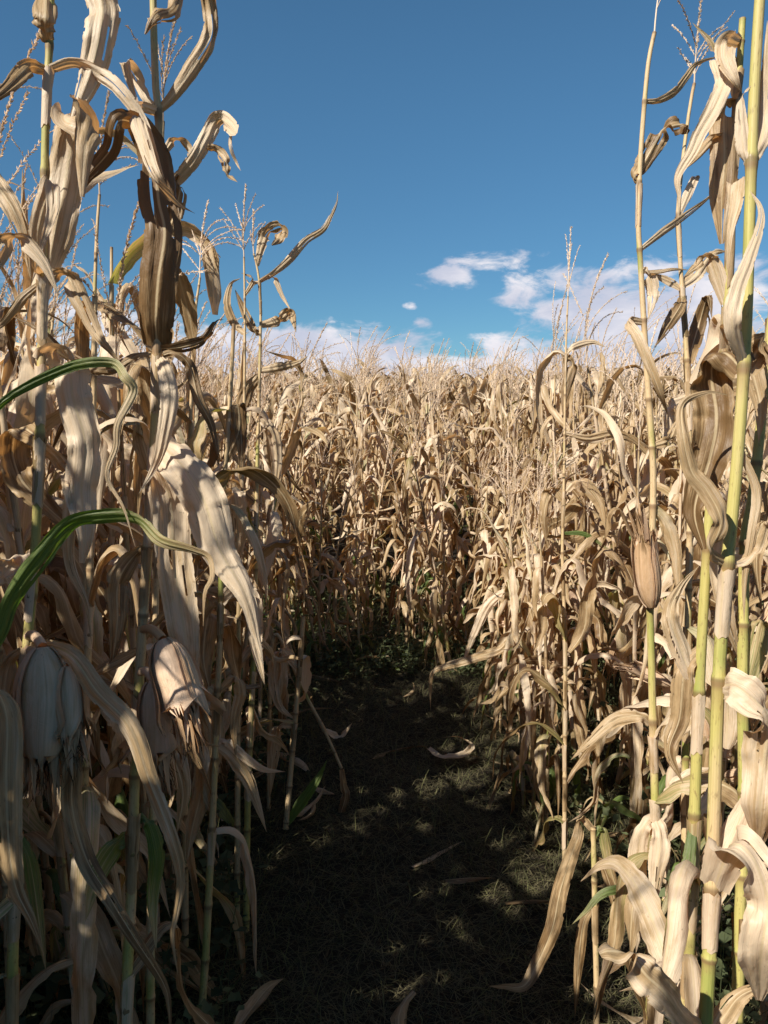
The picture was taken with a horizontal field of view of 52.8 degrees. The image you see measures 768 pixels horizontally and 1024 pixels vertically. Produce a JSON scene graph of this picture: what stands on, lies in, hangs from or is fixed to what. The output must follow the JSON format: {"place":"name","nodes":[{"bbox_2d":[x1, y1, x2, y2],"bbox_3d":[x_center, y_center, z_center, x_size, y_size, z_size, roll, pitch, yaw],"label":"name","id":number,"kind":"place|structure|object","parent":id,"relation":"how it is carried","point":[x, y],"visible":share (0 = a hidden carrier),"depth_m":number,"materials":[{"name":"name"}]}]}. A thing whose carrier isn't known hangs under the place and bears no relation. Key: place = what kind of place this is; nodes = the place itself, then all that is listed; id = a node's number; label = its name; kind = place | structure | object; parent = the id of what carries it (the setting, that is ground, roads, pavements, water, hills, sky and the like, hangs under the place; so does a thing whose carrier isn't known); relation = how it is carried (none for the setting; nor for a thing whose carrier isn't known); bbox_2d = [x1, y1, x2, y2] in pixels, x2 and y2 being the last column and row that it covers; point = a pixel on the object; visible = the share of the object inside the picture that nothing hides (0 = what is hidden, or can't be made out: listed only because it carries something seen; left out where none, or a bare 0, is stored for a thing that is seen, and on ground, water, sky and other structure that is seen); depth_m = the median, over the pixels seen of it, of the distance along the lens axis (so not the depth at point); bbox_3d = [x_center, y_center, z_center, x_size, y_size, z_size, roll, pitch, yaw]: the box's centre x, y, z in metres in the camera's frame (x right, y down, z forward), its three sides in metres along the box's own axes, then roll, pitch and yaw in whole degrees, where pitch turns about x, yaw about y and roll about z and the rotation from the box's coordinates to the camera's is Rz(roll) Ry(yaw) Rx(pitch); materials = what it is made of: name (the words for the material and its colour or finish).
{"place":"outdoors","nodes":[
{"label":"outdoors","id":0,"kind":"place"},
{"bbox_2d":[0,415,767,1023],"bbox_3d":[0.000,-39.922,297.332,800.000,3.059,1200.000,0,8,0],"label":"ground","id":1,"kind":"structure","parent":0,"point":[402,833],"depth_m":3.02,"materials":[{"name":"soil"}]},
{"bbox_2d":[0,84,107,972],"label":"corn plant","id":2,"kind":"object","parent":1,"relation":"on","point":[80,571],"visible":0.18,"depth_m":1.95,"materials":[{"name":"beige plant"}]},
{"bbox_2d":[0,164,108,826],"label":"corn plant","id":3,"kind":"object","parent":1,"relation":"on","point":[60,447],"visible":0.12,"depth_m":3.00,"materials":[{"name":"beige plant"}]},
{"bbox_2d":[11,136,109,866],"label":"corn plant","id":4,"kind":"object","parent":1,"relation":"on","point":[42,611],"visible":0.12,"depth_m":2.76,"materials":[{"name":"beige plant"}]},
{"bbox_2d":[0,224,141,809],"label":"corn plant","id":5,"kind":"object","parent":1,"relation":"on","point":[72,595],"visible":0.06,"depth_m":2.84,"materials":[{"name":"beige plant"}]},
{"bbox_2d":[0,179,143,985],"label":"corn plant","id":6,"kind":"object","parent":1,"relation":"on","point":[49,872],"visible":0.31,"depth_m":2.06,"materials":[{"name":"beige plant"}]},
{"bbox_2d":[0,29,145,1023],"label":"corn plant","id":7,"kind":"object","parent":1,"relation":"on","point":[109,961],"visible":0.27,"depth_m":1.81,"materials":[{"name":"beige plant"}]},
{"bbox_2d":[4,89,146,693],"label":"corn plant","id":8,"kind":"object","parent":1,"relation":"on","point":[139,445],"visible":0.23,"depth_m":1.94,"materials":[{"name":"beige plant"}]},
{"bbox_2d":[0,296,172,1023],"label":"corn plant","id":9,"kind":"object","parent":1,"relation":"on","point":[84,934],"visible":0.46,"depth_m":1.67,"materials":[{"name":"beige plant"}]},
{"bbox_2d":[0,0,185,1023],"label":"corn plant","id":10,"kind":"object","parent":1,"relation":"on","point":[55,686],"visible":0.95,"depth_m":1.35,"materials":[{"name":"beige plant"}]},
{"bbox_2d":[26,239,184,778],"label":"corn plant","id":11,"kind":"object","parent":1,"relation":"on","point":[95,766],"visible":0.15,"depth_m":3.05,"materials":[{"name":"beige plant"}]},
{"bbox_2d":[0,174,214,953],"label":"corn plant","id":12,"kind":"object","parent":1,"relation":"on","point":[11,783],"visible":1,"depth_m":1.12,"materials":[{"name":"green plant"}]},
{"bbox_2d":[0,309,222,1012],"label":"corn plant","id":13,"kind":"object","parent":1,"relation":"on","point":[115,819],"visible":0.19,"depth_m":2.13,"materials":[{"name":"beige plant"}]},
{"bbox_2d":[15,176,245,995],"bbox_3d":[-0.782,0.456,2.205,0.493,2.574,0.743,-14,19,-41],"label":"corn plant","id":14,"kind":"object","parent":1,"relation":"on","point":[115,776],"visible":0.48,"depth_m":2.18,"materials":[{"name":"beige plant"}]},
{"bbox_2d":[44,221,224,919],"bbox_3d":[-0.838,0.313,2.664,0.637,2.457,0.926,-2,8,-11],"label":"corn plant","id":15,"kind":"object","parent":1,"relation":"on","point":[54,568],"visible":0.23,"depth_m":2.45,"materials":[{"name":"beige plant"}]},
{"bbox_2d":[14,0,263,1023],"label":"corn plant","id":16,"kind":"object","parent":1,"relation":"on","point":[174,700],"visible":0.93,"depth_m":1.43,"materials":[{"name":"beige plant"}]},
{"bbox_2d":[43,262,252,858],"bbox_3d":[-0.800,0.337,2.831,0.681,2.603,0.717,-6,7,7],"label":"corn plant","id":17,"kind":"object","parent":1,"relation":"on","point":[124,352],"visible":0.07,"depth_m":2.85,"materials":[{"name":"beige plant"}]},
{"bbox_2d":[97,278,243,903],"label":"corn plant","id":18,"kind":"object","parent":1,"relation":"on","point":[199,841],"visible":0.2,"depth_m":2.70,"materials":[{"name":"beige plant"}]},
{"bbox_2d":[46,18,308,1023],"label":"corn plant","id":19,"kind":"object","parent":1,"relation":"on","point":[142,376],"visible":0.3,"depth_m":1.85,"materials":[{"name":"beige plant"}]},
{"bbox_2d":[100,199,260,977],"bbox_3d":[-0.616,0.258,2.401,0.506,2.414,0.482,6,10,37],"label":"corn plant","id":20,"kind":"object","parent":1,"relation":"on","point":[232,647],"visible":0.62,"depth_m":2.36,"materials":[{"name":"beige plant"}]},
{"bbox_2d":[99,306,272,699],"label":"corn plant","id":21,"kind":"object","parent":1,"relation":"on","point":[205,576],"visible":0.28,"depth_m":3.40,"materials":[{"name":"beige plant"}]},
{"bbox_2d":[128,301,269,823],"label":"corn plant","id":22,"kind":"object","parent":1,"relation":"on","point":[213,591],"visible":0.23,"depth_m":2.97,"materials":[{"name":"beige plant"}]},
{"bbox_2d":[105,371,296,843],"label":"corn plant","id":23,"kind":"object","parent":1,"relation":"on","point":[249,457],"visible":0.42,"depth_m":2.68,"materials":[{"name":"beige plant"}]},
{"bbox_2d":[114,266,287,847],"bbox_3d":[-0.785,0.215,3.247,0.687,2.698,0.544,-3,8,-21],"label":"corn plant","id":24,"kind":"object","parent":1,"relation":"on","point":[218,425],"visible":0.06,"depth_m":3.23,"materials":[{"name":"beige plant"}]},
{"bbox_2d":[159,323,265,857],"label":"corn plant","id":25,"kind":"object","parent":1,"relation":"on","point":[226,717],"visible":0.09,"depth_m":3.15,"materials":[{"name":"beige plant"}]},
{"bbox_2d":[186,324,283,1004],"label":"corn plant","id":26,"kind":"object","parent":1,"relation":"on","point":[239,759],"visible":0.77,"depth_m":2.20,"materials":[{"name":"beige plant"}]},
{"bbox_2d":[205,317,279,741],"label":"corn plant","id":27,"kind":"object","parent":1,"relation":"on","point":[215,416],"visible":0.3,"depth_m":4.02,"materials":[{"name":"beige plant"}]},
{"bbox_2d":[163,194,337,932],"bbox_3d":[-0.500,0.198,2.563,0.245,2.536,0.797,6,10,39],"label":"corn plant","id":28,"kind":"object","parent":1,"relation":"on","point":[273,433],"visible":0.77,"depth_m":2.62,"materials":[{"name":"beige plant"}]},
{"bbox_2d":[199,333,313,741],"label":"corn plant","id":29,"kind":"object","parent":1,"relation":"on","point":[282,402],"visible":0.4,"depth_m":4.13,"materials":[{"name":"beige plant"}]},
{"bbox_2d":[233,979,281,1023],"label":"fallen leaf","id":30,"kind":"object","parent":1,"relation":"on","point":[259,996],"visible":0.98,"depth_m":2.25,"materials":[{"name":"beige plant"}]},
{"bbox_2d":[207,184,311,912],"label":"corn plant","id":31,"kind":"object","parent":1,"relation":"on","point":[268,549],"visible":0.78,"depth_m":2.60,"materials":[{"name":"beige plant"}]},
{"bbox_2d":[231,328,294,727],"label":"corn plant","id":32,"kind":"object","parent":1,"relation":"on","point":[266,496],"visible":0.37,"depth_m":4.22,"materials":[{"name":"beige plant"}]},
{"bbox_2d":[225,343,304,691],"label":"corn plant","id":33,"kind":"object","parent":1,"relation":"on","point":[287,615],"visible":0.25,"depth_m":4.84,"materials":[{"name":"beige plant"}]},
{"bbox_2d":[198,323,343,793],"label":"corn plant","id":34,"kind":"object","parent":1,"relation":"on","point":[273,527],"visible":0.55,"depth_m":3.72,"materials":[{"name":"beige plant"}]},
{"bbox_2d":[224,615,326,829],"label":"corn plant","id":35,"kind":"object","parent":1,"relation":"on","point":[278,674],"visible":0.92,"depth_m":3.20,"materials":[{"name":"beige plant"}]},
{"bbox_2d":[244,633,350,812],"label":"corn plant","id":36,"kind":"object","parent":1,"relation":"on","point":[344,801],"visible":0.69,"depth_m":3.40,"materials":[{"name":"beige plant"}]},
{"bbox_2d":[263,371,336,630],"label":"corn plant","id":37,"kind":"object","parent":1,"relation":"on","point":[309,448],"visible":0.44,"depth_m":5.82,"materials":[{"name":"beige plant"}]},
{"bbox_2d":[277,428,333,667],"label":"corn plant","id":38,"kind":"object","parent":1,"relation":"on","point":[309,606],"visible":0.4,"depth_m":5.26,"materials":[{"name":"beige plant"}]},
{"bbox_2d":[281,374,357,607],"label":"corn plant","id":39,"kind":"object","parent":1,"relation":"on","point":[286,427],"visible":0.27,"depth_m":6.59,"materials":[{"name":"beige plant"}]},
{"bbox_2d":[281,427,371,660],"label":"corn plant","id":40,"kind":"object","parent":1,"relation":"on","point":[325,582],"visible":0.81,"depth_m":5.30,"materials":[{"name":"beige plant"}]},
{"bbox_2d":[298,438,369,663],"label":"corn plant","id":41,"kind":"object","parent":1,"relation":"on","point":[334,605],"visible":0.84,"depth_m":5.40,"materials":[{"name":"beige plant"}]},
{"bbox_2d":[325,465,375,656],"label":"corn plant","id":42,"kind":"object","parent":1,"relation":"on","point":[351,582],"visible":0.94,"depth_m":5.50,"materials":[{"name":"beige plant"}]},
{"bbox_2d":[333,357,374,598],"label":"corn plant","id":43,"kind":"object","parent":1,"relation":"on","point":[343,412],"visible":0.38,"depth_m":6.78,"materials":[{"name":"beige plant"}]},
{"bbox_2d":[325,350,393,621],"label":"corn plant","id":44,"kind":"object","parent":1,"relation":"on","point":[380,443],"visible":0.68,"depth_m":6.23,"materials":[{"name":"beige plant"}]},
{"bbox_2d":[326,326,395,625],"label":"corn plant","id":45,"kind":"object","parent":1,"relation":"on","point":[367,504],"visible":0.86,"depth_m":6.05,"materials":[{"name":"beige plant"}]},
{"bbox_2d":[332,365,425,637],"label":"corn plant","id":46,"kind":"object","parent":1,"relation":"on","point":[382,589],"visible":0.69,"depth_m":6.02,"materials":[{"name":"beige plant"}]},
{"bbox_2d":[0,563,767,1023],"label":"weeds","id":47,"kind":"object","parent":1,"relation":"on","point":[50,983],"visible":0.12,"depth_m":2.64,"materials":[{"name":"green plant"}]},
{"bbox_2d":[0,181,767,964],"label":"corn field","id":48,"kind":"structure","parent":1,"relation":"on","point":[472,383],"depth_m":9.74,"materials":[{"name":"beige plant"}]},
{"bbox_2d":[362,358,413,604],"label":"corn plant","id":49,"kind":"object","parent":1,"relation":"on","point":[379,477],"visible":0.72,"depth_m":6.59,"materials":[{"name":"beige plant"}]},
{"bbox_2d":[366,417,438,653],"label":"corn plant","id":50,"kind":"object","parent":1,"relation":"on","point":[396,503],"visible":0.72,"depth_m":5.46,"materials":[{"name":"beige plant"}]},
{"bbox_2d":[358,405,448,654],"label":"corn plant","id":51,"kind":"object","parent":1,"relation":"on","point":[400,561],"visible":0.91,"depth_m":5.51,"materials":[{"name":"beige plant"}]},
{"bbox_2d":[105,594,713,1023],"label":"leaf litter","id":52,"kind":"object","parent":1,"relation":"on","point":[399,1016],"visible":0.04,"depth_m":3.14,"materials":[{"name":"beige plant"}]},
{"bbox_2d":[371,360,466,635],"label":"corn plant","id":53,"kind":"object","parent":1,"relation":"on","point":[456,498],"visible":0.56,"depth_m":6.10,"materials":[{"name":"beige plant"}]},
{"bbox_2d":[379,347,468,667],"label":"corn plant","id":54,"kind":"object","parent":1,"relation":"on","point":[434,591],"visible":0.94,"depth_m":5.09,"materials":[{"name":"beige plant"}]},
{"bbox_2d":[384,346,471,633],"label":"corn plant","id":55,"kind":"object","parent":1,"relation":"on","point":[427,508],"visible":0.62,"depth_m":6.08,"materials":[{"name":"beige plant"}]},
{"bbox_2d":[111,633,755,1023],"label":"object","id":56,"kind":"object","parent":1,"relation":"on","point":[441,827],"visible":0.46,"depth_m":2.88,"materials":[{"name":"brown soil"}]},
{"bbox_2d":[402,346,465,621],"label":"corn plant","id":57,"kind":"object","parent":1,"relation":"on","point":[414,405],"visible":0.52,"depth_m":6.17,"materials":[{"name":"beige plant"}]},
{"bbox_2d":[409,350,469,649],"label":"corn plant","id":58,"kind":"object","parent":1,"relation":"on","point":[432,429],"visible":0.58,"depth_m":5.81,"materials":[{"name":"beige plant"}]},
{"bbox_2d":[420,447,469,666],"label":"corn plant","id":59,"kind":"object","parent":1,"relation":"on","point":[452,535],"visible":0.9,"depth_m":5.27,"materials":[{"name":"beige plant"}]},
{"bbox_2d":[395,389,498,661],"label":"corn plant","id":60,"kind":"object","parent":1,"relation":"on","point":[465,549],"visible":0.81,"depth_m":5.45,"materials":[{"name":"beige plant"}]},
{"bbox_2d":[436,454,509,658],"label":"corn plant","id":61,"kind":"object","parent":1,"relation":"on","point":[459,591],"visible":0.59,"depth_m":5.43,"materials":[{"name":"beige plant"}]},
{"bbox_2d":[450,430,506,652],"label":"corn plant","id":62,"kind":"object","parent":1,"relation":"on","point":[460,579],"visible":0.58,"depth_m":5.46,"materials":[{"name":"beige plant"}]},
{"bbox_2d":[467,444,506,711],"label":"corn plant","id":63,"kind":"object","parent":1,"relation":"on","point":[485,543],"visible":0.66,"depth_m":4.46,"materials":[{"name":"beige plant"}]},
{"bbox_2d":[459,463,520,653],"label":"corn plant","id":64,"kind":"object","parent":1,"relation":"on","point":[470,560],"visible":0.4,"depth_m":5.35,"materials":[{"name":"beige plant"}]},
{"bbox_2d":[429,546,560,743],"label":"corn plant","id":65,"kind":"object","parent":1,"relation":"on","point":[487,605],"visible":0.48,"depth_m":4.10,"materials":[{"name":"beige plant"}]},
{"bbox_2d":[472,346,522,579],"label":"corn plant","id":66,"kind":"object","parent":1,"relation":"on","point":[492,415],"visible":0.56,"depth_m":6.68,"materials":[{"name":"beige plant"}]},
{"bbox_2d":[461,469,535,739],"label":"corn plant","id":67,"kind":"object","parent":1,"relation":"on","point":[492,583],"visible":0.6,"depth_m":4.15,"materials":[{"name":"beige plant"}]},
{"bbox_2d":[479,328,527,586],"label":"corn plant","id":68,"kind":"object","parent":1,"relation":"on","point":[499,406],"visible":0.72,"depth_m":6.55,"materials":[{"name":"beige plant"}]},
{"bbox_2d":[455,446,562,809],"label":"corn plant","id":69,"kind":"object","parent":1,"relation":"on","point":[513,590],"visible":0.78,"depth_m":3.29,"materials":[{"name":"beige plant"}]},
{"bbox_2d":[472,430,547,680],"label":"corn plant","id":70,"kind":"object","parent":1,"relation":"on","point":[510,654],"visible":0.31,"depth_m":4.50,"materials":[{"name":"beige plant"}]},
{"bbox_2d":[463,441,558,742],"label":"corn plant","id":71,"kind":"object","parent":1,"relation":"on","point":[472,612],"visible":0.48,"depth_m":4.16,"materials":[{"name":"beige plant"}]},
{"bbox_2d":[489,455,554,745],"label":"corn plant","id":72,"kind":"object","parent":1,"relation":"on","point":[501,619],"visible":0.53,"depth_m":4.08,"materials":[{"name":"beige plant"}]},
{"bbox_2d":[500,461,578,808],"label":"corn plant","id":73,"kind":"object","parent":1,"relation":"on","point":[557,567],"visible":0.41,"depth_m":3.49,"materials":[{"name":"beige plant"}]},
{"bbox_2d":[487,413,594,854],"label":"corn plant","id":74,"kind":"object","parent":1,"relation":"on","point":[542,748],"visible":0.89,"depth_m":3.06,"materials":[{"name":"beige plant"}]},
{"bbox_2d":[491,482,606,829],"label":"corn plant","id":75,"kind":"object","parent":1,"relation":"on","point":[532,621],"visible":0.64,"depth_m":3.27,"materials":[{"name":"beige plant"}]},
{"bbox_2d":[495,465,605,760],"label":"corn plant","id":76,"kind":"object","parent":1,"relation":"on","point":[503,638],"visible":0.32,"depth_m":3.81,"materials":[{"name":"beige plant"}]},
{"bbox_2d":[490,816,616,1023],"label":"corn plant","id":77,"kind":"object","parent":1,"relation":"on","point":[554,918],"visible":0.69,"depth_m":2.17,"materials":[{"name":"beige plant"}]},
{"bbox_2d":[498,435,627,812],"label":"corn plant","id":78,"kind":"object","parent":1,"relation":"on","point":[576,653],"visible":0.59,"depth_m":3.17,"materials":[{"name":"beige plant"}]},
{"bbox_2d":[508,276,630,702],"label":"corn plant","id":79,"kind":"object","parent":1,"relation":"on","point":[571,524],"visible":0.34,"depth_m":4.18,"materials":[{"name":"beige plant"}]},
{"bbox_2d":[493,227,657,858],"bbox_3d":[0.769,0.257,3.006,0.694,2.670,0.260,-4,9,-27],"label":"corn plant","id":80,"kind":"object","parent":1,"relation":"on","point":[591,492],"visible":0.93,"depth_m":2.95,"materials":[{"name":"beige plant"}]},
{"bbox_2d":[522,306,635,767],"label":"corn plant","id":81,"kind":"object","parent":1,"relation":"on","point":[548,402],"visible":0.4,"depth_m":4.02,"materials":[{"name":"beige plant"}]},
{"bbox_2d":[520,320,647,741],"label":"corn plant","id":82,"kind":"object","parent":1,"relation":"on","point":[583,457],"visible":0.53,"depth_m":4.02,"materials":[{"name":"beige plant"}]},
{"bbox_2d":[552,330,635,726],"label":"corn plant","id":83,"kind":"object","parent":1,"relation":"on","point":[603,426],"visible":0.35,"depth_m":4.29,"materials":[{"name":"beige plant"}]},
{"bbox_2d":[514,252,675,824],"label":"corn plant","id":84,"kind":"object","parent":1,"relation":"on","point":[623,636],"visible":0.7,"depth_m":3.09,"materials":[{"name":"beige plant"}]},
{"bbox_2d":[518,318,695,862],"bbox_3d":[0.891,0.418,2.889,0.360,2.228,0.822,-7,8,-38],"label":"corn plant","id":85,"kind":"object","parent":1,"relation":"on","point":[583,628],"visible":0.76,"depth_m":2.85,"materials":[{"name":"beige plant"}]},
{"bbox_2d":[555,349,673,679],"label":"corn plant","id":86,"kind":"object","parent":1,"relation":"on","point":[616,484],"visible":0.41,"depth_m":4.40,"materials":[{"name":"beige plant"}]},
{"bbox_2d":[584,308,646,657],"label":"corn plant","id":87,"kind":"object","parent":1,"relation":"on","point":[624,531],"visible":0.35,"depth_m":5.15,"materials":[{"name":"beige plant"}]},
{"bbox_2d":[606,286,681,692],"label":"corn plant","id":88,"kind":"object","parent":1,"relation":"on","point":[630,461],"visible":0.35,"depth_m":4.92,"materials":[{"name":"beige plant"}]},
{"bbox_2d":[583,337,723,904],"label":"corn plant","id":89,"kind":"object","parent":1,"relation":"on","point":[663,681],"visible":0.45,"depth_m":2.77,"materials":[{"name":"beige plant"}]},
{"bbox_2d":[571,0,755,1023],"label":"corn plant","id":90,"kind":"object","parent":1,"relation":"on","point":[646,568],"visible":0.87,"depth_m":1.95,"materials":[{"name":"beige plant"}]},
{"bbox_2d":[586,315,750,793],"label":"corn plant","id":91,"kind":"object","parent":1,"relation":"on","point":[673,502],"visible":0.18,"depth_m":3.32,"materials":[{"name":"beige plant"}]},
{"bbox_2d":[581,17,767,1023],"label":"corn plant","id":92,"kind":"object","parent":1,"relation":"on","point":[669,941],"visible":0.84,"depth_m":1.41,"materials":[{"name":"beige plant"}]},
{"bbox_2d":[597,0,767,1023],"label":"corn plant","id":93,"kind":"object","parent":1,"relation":"on","point":[730,853],"visible":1,"depth_m":1.21,"materials":[{"name":"beige plant"}]},
{"bbox_2d":[613,399,757,809],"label":"corn plant","id":94,"kind":"object","parent":1,"relation":"on","point":[667,663],"visible":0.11,"depth_m":3.22,"materials":[{"name":"beige plant"}]},
{"bbox_2d":[606,358,767,960],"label":"corn plant","id":95,"kind":"object","parent":1,"relation":"on","point":[631,605],"visible":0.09,"depth_m":2.34,"materials":[{"name":"beige plant"}]},
{"bbox_2d":[640,403,767,673],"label":"corn plant","id":96,"kind":"object","parent":1,"relation":"on","point":[663,461],"visible":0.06,"depth_m":4.30,"materials":[{"name":"beige plant"}]},
{"bbox_2d":[655,0,756,862],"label":"corn plant","id":97,"kind":"object","parent":1,"relation":"on","point":[693,339],"visible":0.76,"depth_m":2.04,"materials":[{"name":"beige plant"}]},
{"bbox_2d":[676,462,765,931],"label":"corn plant","id":98,"kind":"object","parent":1,"relation":"on","point":[730,776],"visible":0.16,"depth_m":2.43,"materials":[{"name":"beige plant"}]},
{"bbox_2d":[731,316,767,1023],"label":"corn plant","id":99,"kind":"object","parent":1,"relation":"on","point":[752,649],"visible":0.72,"depth_m":1.39,"materials":[{"name":"beige plant"}]},
{"bbox_2d":[0,0,767,381],"label":"sky","id":100,"kind":"structure","parent":0,"point":[460,144],"materials":[{"name":"blue"}]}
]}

